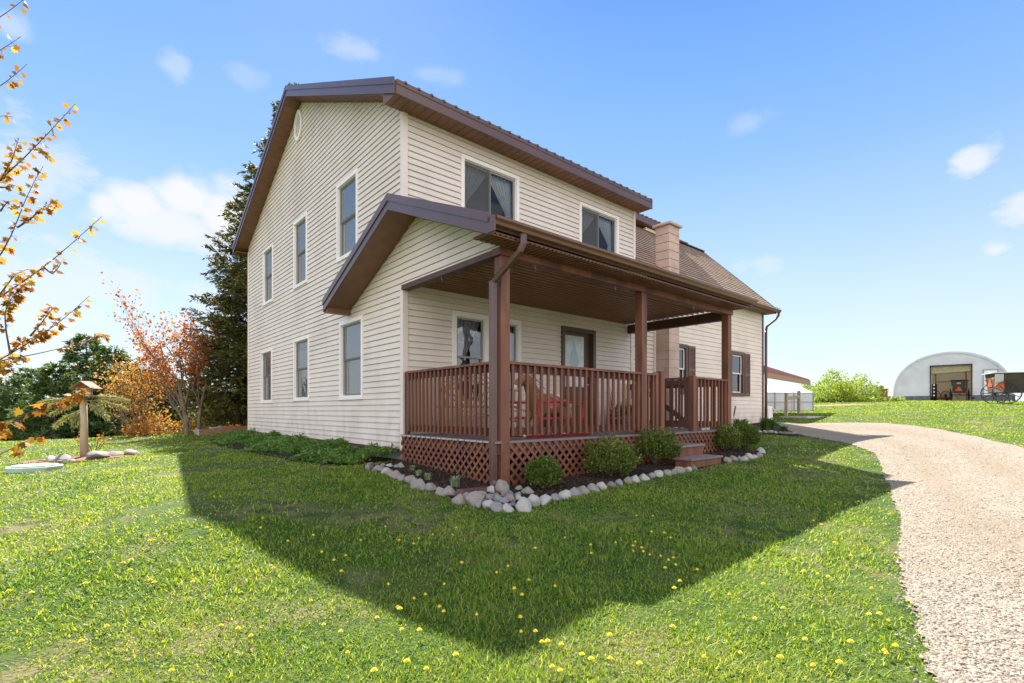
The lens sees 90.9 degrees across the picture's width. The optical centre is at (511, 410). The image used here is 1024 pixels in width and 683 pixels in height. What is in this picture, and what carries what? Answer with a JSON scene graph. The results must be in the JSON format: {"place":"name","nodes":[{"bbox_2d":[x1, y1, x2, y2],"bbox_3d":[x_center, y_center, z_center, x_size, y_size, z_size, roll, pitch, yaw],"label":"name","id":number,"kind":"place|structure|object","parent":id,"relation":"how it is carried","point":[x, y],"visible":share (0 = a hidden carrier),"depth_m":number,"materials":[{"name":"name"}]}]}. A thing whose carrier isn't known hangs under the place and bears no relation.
{"place":"outdoors","nodes":[
{"label":"outdoors","id":0,"kind":"place"},
{"bbox_2d":[0,400,1023,682],"bbox_3d":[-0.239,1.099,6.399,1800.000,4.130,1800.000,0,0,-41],"label":"lawn","id":1,"kind":"structure","parent":0,"point":[14,659],"depth_m":3.29,"materials":[{"name":"plant"}]},
{"bbox_2d":[0,374,49,440],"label":"pine tree","id":2,"kind":"object","parent":1,"relation":"on","point":[5,387],"visible":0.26,"depth_m":24.93,"materials":[{"name":"green plant"}]},
{"bbox_2d":[1,366,64,430],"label":"pine tree","id":3,"kind":"object","parent":1,"relation":"on","point":[31,371],"visible":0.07,"depth_m":27.60,"materials":[{"name":"green plant"}]},
{"bbox_2d":[5,463,62,473],"bbox_3d":[-7.796,0.954,8.240,0.684,0.160,0.684,0,0,-41],"label":"septic tank lid","id":4,"kind":"object","parent":1,"relation":"on","point":[28,468],"visible":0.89,"depth_m":8.03,"materials":[{"name":"green plastic"}]},
{"bbox_2d":[5,361,96,440],"bbox_3d":[-22.302,0.091,24.486,4.520,5.069,4.199,0,0,5],"label":"pine tree","id":5,"kind":"object","parent":1,"relation":"on","point":[35,388],"visible":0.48,"depth_m":24.04,"materials":[{"name":"green plant"}]},
{"bbox_2d":[0,0,110,458],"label":"maple tree","id":6,"kind":"object","parent":1,"relation":"on","point":[76,397],"visible":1,"depth_m":3.25,"materials":[{"name":"orange plant"}]},
{"bbox_2d":[21,332,118,439],"bbox_3d":[-22.775,-0.729,26.952,5.620,6.900,5.395,0,0,-41],"label":"pine tree","id":7,"kind":"object","parent":1,"relation":"on","point":[74,357],"visible":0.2,"depth_m":26.52,"materials":[{"name":"green plant"}]},
{"bbox_2d":[20,453,140,462],"bbox_3d":[-8.790,0.970,10.360,1.900,0.070,1.492,0,0,-41],"label":"mulch patch","id":8,"kind":"object","parent":1,"relation":"on","point":[77,458],"visible":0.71,"depth_m":9.88,"materials":[{"name":"soil"}]},
{"bbox_2d":[53,453,72,459],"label":"field stone","id":9,"kind":"object","parent":8,"relation":"on","point":[63,456],"visible":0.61,"depth_m":9.95,"materials":[{"name":"stone"}]},
{"bbox_2d":[37,381,131,456],"bbox_3d":[-8.757,0.246,10.354,2.102,1.692,0.510,0,0,5],"label":"bird feeder","id":10,"kind":"object","parent":8,"relation":"on","point":[82,414],"visible":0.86,"depth_m":10.34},
{"bbox_2d":[73,432,110,450],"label":"bare shrub","id":11,"kind":"object","parent":8,"relation":"on","point":[77,442],"visible":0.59,"depth_m":10.91,"materials":[{"name":"orange plant"}]},
{"bbox_2d":[86,451,109,458],"bbox_3d":[-8.303,0.930,10.112,0.358,0.249,0.422,0,0,6],"label":"field stone","id":12,"kind":"object","parent":8,"relation":"on","point":[96,454],"visible":0.76,"depth_m":9.99,"materials":[{"name":"stone"}]},
{"bbox_2d":[109,451,123,455],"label":"field stone","id":13,"kind":"object","parent":8,"relation":"on","point":[112,453],"visible":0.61,"depth_m":10.47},
{"bbox_2d":[124,449,139,454],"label":"field stone","id":14,"kind":"object","parent":8,"relation":"on","point":[130,452],"visible":0.77,"depth_m":10.62,"materials":[{"name":"stone"}]},
{"bbox_2d":[47,344,162,438],"bbox_3d":[-20.521,-0.312,25.922,5.299,6.167,5.166,0,0,-1],"label":"pine tree","id":15,"kind":"object","parent":1,"relation":"on","point":[107,358],"visible":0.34,"depth_m":25.14,"materials":[{"name":"green plant"}]},
{"bbox_2d":[73,339,169,435],"bbox_3d":[-14.026,-0.913,18.597,3.007,3.761,2.314,0,0,-23],"label":"orange leaved tree","id":16,"kind":"object","parent":1,"relation":"on","point":[121,389],"visible":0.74,"depth_m":18.51,"materials":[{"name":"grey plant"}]},
{"bbox_2d":[94,368,172,436],"bbox_3d":[-19.593,0.147,27.007,5.120,5.138,5.443,0,0,-41],"label":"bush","id":17,"kind":"object","parent":1,"relation":"on","point":[131,405],"visible":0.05,"depth_m":26.15,"materials":[{"name":"green plant"}]},
{"bbox_2d":[108,376,196,436],"bbox_3d":[-17.303,0.129,24.937,4.372,4.072,4.701,0,0,24],"label":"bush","id":18,"kind":"object","parent":1,"relation":"on","point":[173,417],"visible":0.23,"depth_m":24.15,"materials":[{"name":"orange plant"}]},
{"bbox_2d":[118,407,196,436],"bbox_3d":[-12.832,0.427,18.468,2.574,1.071,1.917,0,0,-41],"label":"scrub bush","id":19,"kind":"object","parent":1,"relation":"on","point":[144,427],"visible":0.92,"depth_m":18.14,"materials":[{"name":"orange plant"}]},
{"bbox_2d":[101,272,221,434],"bbox_3d":[-11.745,-1.792,17.116,3.390,5.316,3.793,0,0,-17],"label":"red maple tree","id":20,"kind":"object","parent":1,"relation":"on","point":[163,368],"visible":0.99,"depth_m":17.01,"materials":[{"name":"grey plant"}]},
{"bbox_2d":[157,376,220,427],"bbox_3d":[-16.705,0.122,26.977,4.551,4.299,4.984,0,0,-41],"label":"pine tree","id":21,"kind":"object","parent":1,"relation":"on","point":[193,398],"visible":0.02,"depth_m":26.37,"materials":[{"name":"green plant"}]},
{"bbox_2d":[175,400,245,430],"bbox_3d":[-11.881,0.064,20.608,3.325,1.630,2.532,0,0,-41],"label":"scrub bush","id":22,"kind":"object","parent":1,"relation":"on","point":[208,423],"visible":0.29,"depth_m":19.95,"materials":[{"name":"orange plant"}]},
{"bbox_2d":[175,267,247,423],"bbox_3d":[-10.547,-2.296,19.420,4.073,6.500,3.991,0,0,-41],"label":"spruce tree","id":23,"kind":"object","parent":1,"relation":"on","point":[231,318],"visible":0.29,"depth_m":18.82,"materials":[{"name":"green plant"}]},
{"bbox_2d":[180,391,247,429],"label":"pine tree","id":24,"kind":"object","parent":1,"relation":"on","point":[202,417],"visible":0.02,"depth_m":24.08,"materials":[{"name":"green plant"}]},
{"bbox_2d":[195,424,247,434],"bbox_3d":[-10.364,0.689,18.086,1.852,0.312,1.999,0,0,-41],"label":"sandbox","id":25,"kind":"object","parent":1,"relation":"on","point":[205,431],"visible":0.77,"depth_m":17.32,"materials":[{"name":"wood"}]},
{"bbox_2d":[154,82,298,425],"bbox_3d":[-8.999,-6.338,20.767,9.700,14.407,9.744,0,0,-41],"label":"spruce tree","id":26,"kind":"object","parent":1,"relation":"on","point":[227,355],"visible":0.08,"depth_m":18.53,"materials":[{"name":"green plant"}]},
{"bbox_2d":[210,439,398,464],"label":"wall bed soil","id":27,"kind":"structure","parent":1,"relation":"on","point":[280,455],"depth_m":9.19,"materials":[{"name":"soil"}]},
{"bbox_2d":[209,427,397,464],"bbox_3d":[-5.447,0.675,11.245,1.509,0.421,9.744,0,0,-41],"label":"ground cover","id":28,"kind":"object","parent":27,"relation":"on","point":[336,450],"visible":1,"depth_m":9.39,"materials":[{"name":"green plant"}]},
{"bbox_2d":[365,462,373,469],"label":"field stone","id":29,"kind":"object","parent":1,"relation":"on","point":[368,466],"visible":0.85,"depth_m":7.09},
{"bbox_2d":[388,470,401,478],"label":"field stone","id":30,"kind":"object","parent":1,"relation":"on","point":[395,474],"visible":0.67,"depth_m":6.42,"materials":[{"name":"stone"}]},
{"bbox_2d":[404,475,413,483],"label":"field stone","id":31,"kind":"object","parent":1,"relation":"on","point":[407,479],"visible":0.69,"depth_m":6.12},
{"bbox_2d":[411,478,424,488],"bbox_3d":[-1.073,0.875,5.864,0.207,0.168,0.154,12,12,16],"label":"field stone","id":32,"kind":"object","parent":1,"relation":"on","point":[418,483],"visible":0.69,"depth_m":5.82,"materials":[{"name":"stone"}]},
{"bbox_2d":[425,483,436,491],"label":"field stone","id":33,"kind":"object","parent":1,"relation":"on","point":[431,487],"visible":0.78,"depth_m":5.73,"materials":[{"name":"stone"}]},
{"bbox_2d":[434,486,443,495],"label":"field stone","id":34,"kind":"object","parent":1,"relation":"on","point":[439,490],"visible":0.7,"depth_m":5.58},
{"bbox_2d":[440,485,455,496],"bbox_3d":[-0.695,0.910,5.596,0.190,0.149,0.152,4,1,9],"label":"field stone","id":35,"kind":"object","parent":1,"relation":"on","point":[448,490],"visible":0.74,"depth_m":5.54,"materials":[{"name":"stone"}]},
{"bbox_2d":[451,493,465,504],"bbox_3d":[-0.549,0.944,5.281,0.176,0.150,0.197,-7,12,-5],"label":"field stone","id":36,"kind":"object","parent":1,"relation":"on","point":[459,499],"visible":0.77,"depth_m":5.23,"materials":[{"name":"stone"}]},
{"bbox_2d":[475,500,482,507],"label":"field stone","id":37,"kind":"object","parent":1,"relation":"on","point":[478,503],"visible":0.66,"depth_m":5.15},
{"bbox_2d":[482,499,493,508],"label":"field stone","id":38,"kind":"object","parent":1,"relation":"on","point":[486,503],"visible":0.6,"depth_m":5.11,"materials":[{"name":"stone"}]},
{"bbox_2d":[486,485,494,492],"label":"field stone","id":39,"kind":"object","parent":1,"relation":"on","point":[490,489],"visible":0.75,"depth_m":5.82,"materials":[{"name":"stone"}]},
{"bbox_2d":[494,479,508,492],"bbox_3d":[-0.120,0.914,5.904,0.175,0.197,0.172,14,-13,-8],"label":"field stone","id":40,"kind":"object","parent":1,"relation":"on","point":[501,486],"visible":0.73,"depth_m":5.85,"materials":[{"name":"stone"}]},
{"bbox_2d":[232,76,781,494],"bbox_3d":[0.882,-2.998,14.700,14.300,8.695,13.100,0,0,-41],"label":"farmhouse","id":41,"kind":"object","parent":1,"relation":"on","point":[406,248],"visible":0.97,"depth_m":9.15,"materials":[{"name":"beige plastic"}]},
{"bbox_2d":[260,348,272,402],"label":"window","id":42,"kind":"structure","parent":41,"relation":"in","point":[266,355],"depth_m":13.77,"materials":[{"name":"white plastic"}]},
{"bbox_2d":[262,243,273,305],"bbox_3d":[-6.555,-3.645,13.644,0.140,1.530,0.940,0,0,-41],"label":"window","id":43,"kind":"structure","parent":41,"relation":"in","point":[268,253],"depth_m":13.67,"materials":[{"name":"white plastic"}]},
{"bbox_2d":[293,212,307,289],"bbox_3d":[-4.860,-3.660,11.680,0.140,1.580,0.930,0,0,-41],"label":"window","id":44,"kind":"structure","parent":41,"relation":"in","point":[300,230],"depth_m":11.72,"materials":[{"name":"white plastic"}]},
{"bbox_2d":[293,335,310,400],"bbox_3d":[-4.817,-0.948,11.631,0.140,1.465,1.060,0,0,-41],"label":"window","id":45,"kind":"structure","parent":41,"relation":"in","point":[301,352],"depth_m":11.66,"materials":[{"name":"white plastic"}]},
{"bbox_2d":[336,168,358,262],"bbox_3d":[-3.122,-3.685,9.666,0.140,1.530,0.990,0,0,-41],"label":"window","id":46,"kind":"structure","parent":41,"relation":"in","point":[347,190],"depth_m":9.68,"materials":[{"name":"white plastic"}]},
{"bbox_2d":[339,315,363,399],"bbox_3d":[-3.001,-0.960,9.526,0.140,1.520,1.060,0,0,-41],"label":"window","id":47,"kind":"structure","parent":41,"relation":"in","point":[351,338],"depth_m":9.54,"materials":[{"name":"white plastic"}]},
{"bbox_2d":[440,374,517,435],"bbox_3d":[-0.519,-0.135,8.212,1.365,1.031,0.614,0,0,-41],"label":"twig bench","id":48,"kind":"object","parent":41,"relation":"on","point":[516,420],"visible":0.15,"depth_m":8.11,"materials":[{"name":"wood"}]},
{"bbox_2d":[451,310,521,405],"bbox_3d":[-0.671,-0.885,9.390,1.976,2.056,0.810,0,0,-41],"label":"window","id":49,"kind":"structure","parent":41,"relation":"in","point":[470,331],"depth_m":9.05,"materials":[{"name":"white plastic"}]},
{"bbox_2d":[460,153,519,220],"bbox_3d":[-0.622,-3.820,9.433,1.776,1.676,0.810,0,0,-41],"label":"window","id":50,"kind":"structure","parent":41,"relation":"in","point":[486,187],"depth_m":9.13,"materials":[{"name":"white plastic"}]},
{"bbox_2d":[513,374,592,437],"bbox_3d":[0.480,-0.135,7.590,1.444,1.050,0.724,0,0,-41],"label":"rocking chair","id":51,"kind":"object","parent":41,"relation":"on","point":[544,405],"visible":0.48,"depth_m":7.40,"materials":[{"name":"wood"}]},
{"bbox_2d":[565,331,588,425],"bbox_3d":[1.374,-0.645,10.740,0.870,2.010,0.100,0,0,-41],"label":"front door","id":52,"kind":"structure","parent":41,"relation":"in","point":[576,344],"depth_m":10.76,"materials":[{"name":"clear glass"}]},
{"bbox_2d":[578,201,618,253],"bbox_3d":[1.691,-3.900,11.429,1.786,1.516,0.810,0,0,-41],"label":"window","id":53,"kind":"structure","parent":41,"relation":"in","point":[599,228],"depth_m":11.15,"materials":[{"name":"white plastic"}]},
{"bbox_2d":[679,343,687,394],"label":"window","id":54,"kind":"structure","parent":41,"relation":"in","point":[683,348],"depth_m":13.49,"materials":[{"name":"white plastic"}]},
{"bbox_2d":[731,350,744,396],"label":"window","id":55,"kind":"structure","parent":41,"relation":"in","point":[737,358],"depth_m":15.67,"materials":[{"name":"white plastic"}]},
{"bbox_2d":[503,503,513,511],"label":"field stone","id":56,"kind":"object","parent":1,"relation":"on","point":[507,507],"visible":0.75,"depth_m":5.03,"materials":[{"name":"stone"}]},
{"bbox_2d":[505,494,514,501],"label":"field stone","id":57,"kind":"object","parent":1,"relation":"on","point":[510,497],"visible":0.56,"depth_m":5.43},
{"bbox_2d":[515,497,531,511],"bbox_3d":[0.118,0.965,5.153,0.175,0.185,0.267,7,13,2],"label":"boulder","id":58,"kind":"object","parent":1,"relation":"on","point":[523,504],"visible":0.88,"depth_m":5.07,"materials":[{"name":"stone"}]},
{"bbox_2d":[521,486,533,493],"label":"field stone","id":59,"kind":"object","parent":1,"relation":"on","point":[528,490],"visible":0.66,"depth_m":5.87,"materials":[{"name":"stone"}]},
{"bbox_2d":[528,494,539,506],"bbox_3d":[0.214,0.976,5.354,0.153,0.183,0.202,-17,0,-45],"label":"boulder","id":60,"kind":"object","parent":1,"relation":"on","point":[534,500],"visible":0.59,"depth_m":5.28,"materials":[{"name":"stone"}]},
{"bbox_2d":[551,493,560,501],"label":"field stone","id":61,"kind":"object","parent":1,"relation":"on","point":[555,496],"visible":0.69,"depth_m":5.55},
{"bbox_2d":[558,490,570,499],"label":"field stone","id":62,"kind":"object","parent":1,"relation":"on","point":[563,494],"visible":0.73,"depth_m":5.68,"materials":[{"name":"stone"}]},
{"bbox_2d":[364,444,766,507],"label":"flower bed soil","id":63,"kind":"structure","parent":1,"relation":"on","point":[557,488],"depth_m":6.75,"materials":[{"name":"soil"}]},
{"bbox_2d":[424,472,431,479],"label":"sprouting perennial","id":64,"kind":"object","parent":63,"relation":"on","point":[427,476],"visible":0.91,"depth_m":6.32,"materials":[{"name":"green plant"}]},
{"bbox_2d":[449,475,460,486],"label":"sprouting perennial","id":65,"kind":"object","parent":63,"relation":"on","point":[454,481],"visible":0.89,"depth_m":6.00,"materials":[{"name":"green plant"}]},
{"bbox_2d":[464,491,484,506],"bbox_3d":[-0.397,0.948,5.296,0.195,0.203,0.248,0,0,23],"label":"field stone","id":66,"kind":"object","parent":63,"relation":"on","point":[471,498],"visible":0.66,"depth_m":5.25,"materials":[{"name":"stone"}]},
{"bbox_2d":[490,501,502,511],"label":"field stone","id":67,"kind":"object","parent":63,"relation":"on","point":[496,506],"visible":0.82,"depth_m":5.03,"materials":[{"name":"stone"}]},
{"bbox_2d":[499,497,508,502],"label":"field stone","id":68,"kind":"object","parent":63,"relation":"on","point":[504,500],"visible":0.69,"depth_m":5.37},
{"bbox_2d":[520,453,564,489],"bbox_3d":[0.398,0.748,6.172,0.544,0.454,0.563,0,0,-41],"label":"boxwood shrub","id":69,"kind":"object","parent":63,"relation":"on","point":[549,469],"visible":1,"depth_m":6.07,"materials":[{"name":"green plant"}]},
{"bbox_2d":[539,494,551,504],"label":"field stone","id":70,"kind":"object","parent":63,"relation":"on","point":[545,499],"visible":0.79,"depth_m":5.42,"materials":[{"name":"stone"}]},
{"bbox_2d":[569,487,582,496],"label":"field stone","id":71,"kind":"object","parent":63,"relation":"on","point":[574,491],"visible":0.66,"depth_m":5.79,"materials":[{"name":"stone"}]},
{"bbox_2d":[581,433,644,478],"bbox_3d":[1.345,0.622,7.021,0.895,0.632,0.888,0,0,-41],"label":"boxwood shrub","id":72,"kind":"object","parent":63,"relation":"on","point":[622,456],"visible":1,"depth_m":6.86,"materials":[{"name":"green plant"}]},
{"bbox_2d":[633,425,686,464],"bbox_3d":[2.275,0.558,8.032,0.895,0.657,0.901,0,0,-41],"label":"boxwood shrub","id":73,"kind":"object","parent":63,"relation":"on","point":[658,442],"visible":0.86,"depth_m":7.87,"materials":[{"name":"green plant"}]},
{"bbox_2d":[711,423,743,450],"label":"boxwood shrub","id":74,"kind":"object","parent":63,"relation":"on","point":[727,434],"visible":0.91,"depth_m":9.53,"materials":[{"name":"green plant"}]},
{"bbox_2d":[734,422,763,448],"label":"boxwood shrub","id":75,"kind":"object","parent":63,"relation":"on","point":[750,433],"visible":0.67,"depth_m":9.83,"materials":[{"name":"green plant"}]},
{"bbox_2d":[577,485,589,493],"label":"field stone","id":76,"kind":"object","parent":1,"relation":"on","point":[583,489],"visible":0.66,"depth_m":5.95,"materials":[{"name":"stone"}]},
{"bbox_2d":[587,483,599,492],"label":"field stone","id":77,"kind":"object","parent":1,"relation":"on","point":[592,487],"visible":0.81,"depth_m":6.05,"materials":[{"name":"stone"}]},
{"bbox_2d":[596,482,606,489],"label":"field stone","id":78,"kind":"object","parent":1,"relation":"on","point":[601,485],"visible":0.78,"depth_m":6.17,"materials":[{"name":"stone"}]},
{"bbox_2d":[606,481,615,487],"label":"field stone","id":79,"kind":"object","parent":1,"relation":"on","point":[610,484],"visible":0.77,"depth_m":6.29,"materials":[{"name":"stone"}]},
{"bbox_2d":[630,475,639,482],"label":"field stone","id":80,"kind":"object","parent":1,"relation":"on","point":[634,478],"visible":0.72,"depth_m":6.65,"materials":[{"name":"stone"}]},
{"bbox_2d":[638,473,649,479],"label":"field stone","id":81,"kind":"object","parent":1,"relation":"on","point":[643,476],"visible":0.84,"depth_m":6.81,"materials":[{"name":"stone"}]},
{"bbox_2d":[653,470,662,476],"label":"field stone","id":82,"kind":"object","parent":1,"relation":"on","point":[658,473],"visible":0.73,"depth_m":7.05,"materials":[{"name":"stone"}]},
{"bbox_2d":[663,469,671,475],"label":"field stone","id":83,"kind":"object","parent":1,"relation":"on","point":[667,472],"visible":0.72,"depth_m":7.15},
{"bbox_2d":[674,466,685,472],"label":"field stone","id":84,"kind":"object","parent":1,"relation":"on","point":[680,469],"visible":0.69,"depth_m":7.39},
{"bbox_2d":[710,422,801,435],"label":"side bed soil","id":85,"kind":"structure","parent":1,"relation":"on","point":[776,425],"depth_m":13.86,"materials":[{"name":"soil"}]},
{"bbox_2d":[731,418,751,426],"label":"daylily clump","id":86,"kind":"object","parent":85,"relation":"on","point":[739,421],"visible":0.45,"depth_m":12.79,"materials":[{"name":"green plant"}]},
{"bbox_2d":[758,417,778,430],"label":"daylily clump","id":87,"kind":"object","parent":85,"relation":"on","point":[767,424],"visible":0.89,"depth_m":13.59,"materials":[{"name":"green plant"}]},
{"bbox_2d":[778,425,789,431],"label":"daylily clump","id":88,"kind":"object","parent":85,"relation":"on","point":[783,428],"visible":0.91,"depth_m":13.26,"materials":[{"name":"green plant"}]},
{"bbox_2d":[767,406,776,418],"bbox_3d":[8.957,0.136,17.488,0.419,0.550,0.338,0,0,-41],"label":"utility box","id":89,"kind":"object","parent":1,"relation":"on","point":[770,409],"visible":0.37,"depth_m":17.39,"materials":[{"name":"white plastic"}]},
{"bbox_2d":[767,367,810,384],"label":"garage","id":90,"kind":"structure","parent":1,"relation":"on","point":[773,373],"depth_m":21.02,"materials":[{"name":"red metal"}]},
{"bbox_2d":[767,385,813,410],"bbox_3d":[14.057,-0.691,28.476,4.485,1.511,2.680,0,0,-6],"label":"greenhouse","id":91,"kind":"object","parent":1,"relation":"on","point":[775,396],"visible":0.39,"depth_m":27.34,"materials":[{"name":"grey"}]},
{"bbox_2d":[784,391,800,415],"bbox_3d":[12.014,-0.258,21.560,0.118,1.214,2.000,0,0,44],"label":"hitching rail","id":92,"kind":"object","parent":1,"relation":"on","point":[787,397],"visible":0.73,"depth_m":21.57,"materials":[{"name":"brown wood"}]},
{"bbox_2d":[779,416,825,418],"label":"concrete slab","id":93,"kind":"structure","parent":1,"relation":"on","point":[807,417],"depth_m":19.77,"materials":[{"name":"concrete"}]},
{"bbox_2d":[799,383,823,401],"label":"shrub","id":94,"kind":"object","parent":1,"relation":"on","point":[805,386],"visible":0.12,"depth_m":43.79,"materials":[{"name":"green plant"}]},
{"bbox_2d":[807,368,868,402],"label":"lilac bush","id":95,"kind":"object","parent":1,"relation":"on","point":[847,390],"visible":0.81,"depth_m":40.02,"materials":[{"name":"green plant"}]},
{"bbox_2d":[814,404,871,405],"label":"bare earth","id":96,"kind":"structure","parent":1,"relation":"on","point":[841,404],"depth_m":32.95,"materials":[{"name":"soil"}]},
{"bbox_2d":[815,395,879,402],"bbox_3d":[26.502,-0.870,40.736,3.905,0.712,5.525,0,0,-85],"label":"weed patch","id":97,"kind":"object","parent":1,"relation":"on","point":[851,397],"visible":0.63,"depth_m":39.60,"materials":[{"name":"green plant"}]},
{"bbox_2d":[826,370,888,401],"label":"lilac bush","id":98,"kind":"object","parent":1,"relation":"on","point":[869,390],"visible":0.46,"depth_m":40.99,"materials":[{"name":"green plant"}]},
{"bbox_2d":[877,387,888,400],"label":"shrub","id":99,"kind":"object","parent":1,"relation":"on","point":[886,394],"visible":0.29,"depth_m":44.70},
{"bbox_2d":[884,396,905,400],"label":"weed patch","id":100,"kind":"object","parent":1,"relation":"on","point":[901,398],"visible":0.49,"depth_m":44.96,"materials":[{"name":"green plant"}]},
{"bbox_2d":[893,351,1014,400],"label":"hoop barn","id":101,"kind":"structure","parent":1,"relation":"on","point":[916,379],"depth_m":50.95,"materials":[{"name":"white fabric"}]},
{"bbox_2d":[931,384,936,400],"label":"storage rack","id":102,"kind":"object","parent":101,"relation":"on","point":[933,398],"visible":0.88,"depth_m":51.01,"materials":[{"name":"metal"}]},
{"bbox_2d":[949,379,970,399],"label":"buggy","id":103,"kind":"object","parent":101,"relation":"on","point":[959,386],"visible":0.92,"depth_m":50.47,"materials":[{"name":"black paint"}]},
{"bbox_2d":[984,370,996,394],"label":"side door","id":104,"kind":"structure","parent":101,"relation":"in","point":[985,371],"depth_m":48.05,"materials":[{"name":"white plastic"}]},
{"bbox_2d":[980,371,1023,403],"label":"buggy","id":105,"kind":"object","parent":1,"relation":"on","point":[1004,383],"visible":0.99,"depth_m":26.94,"materials":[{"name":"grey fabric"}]},
{"bbox_2d":[0,0,1023,407],"label":"sky","id":106,"kind":"structure","parent":0,"point":[857,165],"materials":[{"name":"blue"}]},
{"bbox_2d":[543,403,569,426],"bbox_3d":[0.834,0.115,9.613,0.500,0.530,0.460,0,0,-41],"label":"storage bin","id":107,"kind":"object","parent":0,"point":[544,421],"visible":0.05,"depth_m":9.51,"materials":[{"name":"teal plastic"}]},
{"bbox_2d":[610,404,631,424],"bbox_3d":[2.467,0.103,10.951,0.685,0.513,0.583,0,0,-41],"label":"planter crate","id":108,"kind":"object","parent":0,"point":[621,415],"visible":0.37,"depth_m":10.78,"materials":[{"name":"wood"}]},
{"bbox_2d":[779,422,1023,682],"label":"gravel driveway","id":109,"kind":"structure","parent":0,"point":[1002,482],"depth_m":4.37,"materials":[{"name":"gravel"}]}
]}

